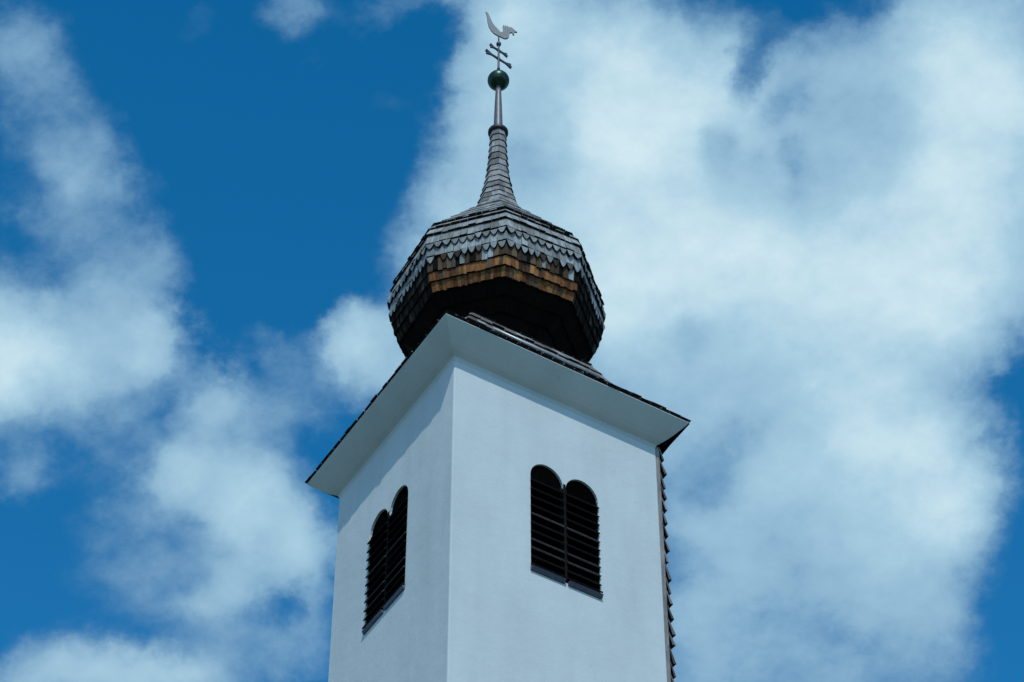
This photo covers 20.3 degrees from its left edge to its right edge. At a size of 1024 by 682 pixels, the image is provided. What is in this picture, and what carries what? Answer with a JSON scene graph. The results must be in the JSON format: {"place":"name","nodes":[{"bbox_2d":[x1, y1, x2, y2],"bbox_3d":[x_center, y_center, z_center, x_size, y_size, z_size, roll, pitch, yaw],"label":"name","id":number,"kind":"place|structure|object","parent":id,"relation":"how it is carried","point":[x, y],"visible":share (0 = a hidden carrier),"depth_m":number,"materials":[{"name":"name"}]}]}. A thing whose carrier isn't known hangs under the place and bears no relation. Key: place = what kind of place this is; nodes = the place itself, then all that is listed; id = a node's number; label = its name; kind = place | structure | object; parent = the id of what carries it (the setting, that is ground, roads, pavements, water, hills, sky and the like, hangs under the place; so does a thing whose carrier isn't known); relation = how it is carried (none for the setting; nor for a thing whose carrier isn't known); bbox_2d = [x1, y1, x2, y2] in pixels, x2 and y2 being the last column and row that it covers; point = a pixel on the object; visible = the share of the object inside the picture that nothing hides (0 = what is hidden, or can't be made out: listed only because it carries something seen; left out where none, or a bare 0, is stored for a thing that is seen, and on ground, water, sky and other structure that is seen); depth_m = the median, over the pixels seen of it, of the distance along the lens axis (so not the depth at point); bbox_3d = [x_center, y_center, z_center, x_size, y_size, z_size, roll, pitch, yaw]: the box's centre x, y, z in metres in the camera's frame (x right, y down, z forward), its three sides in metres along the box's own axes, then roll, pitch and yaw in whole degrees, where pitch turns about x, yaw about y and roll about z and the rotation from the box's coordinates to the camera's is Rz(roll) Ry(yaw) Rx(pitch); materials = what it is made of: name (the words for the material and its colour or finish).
{"place":"outdoors","nodes":[
{"label":"outdoors","id":0,"kind":"place"},
{"bbox_2d":[305,70,690,681],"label":"church tower","id":1,"kind":"structure","parent":0,"point":[489,472],"depth_m":35.45,"materials":[{"name":"white paint"}]},
{"bbox_2d":[362,486,407,634],"bbox_3d":[-1.466,2.654,35.081,0.246,1.857,0.980,24,-52,-21],"label":"belfry window","id":2,"kind":"structure","parent":1,"relation":"in","point":[387,558],"depth_m":35.10,"materials":[{"name":"black wood"}]},
{"bbox_2d":[485,12,516,69],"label":"weathervane","id":3,"kind":"object","parent":1,"relation":"on","point":[506,32],"visible":1,"depth_m":43.92,"materials":[{"name":"metal"}]},
{"bbox_2d":[530,466,603,599],"bbox_3d":[0.607,2.314,34.762,0.998,1.857,0.261,24,-52,-21],"label":"belfry window","id":4,"kind":"structure","parent":1,"relation":"in","point":[564,523],"depth_m":34.82,"materials":[{"name":"black wood"}]},
{"bbox_2d":[0,0,1023,681],"label":"sky","id":5,"kind":"structure","parent":0,"point":[798,225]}
]}

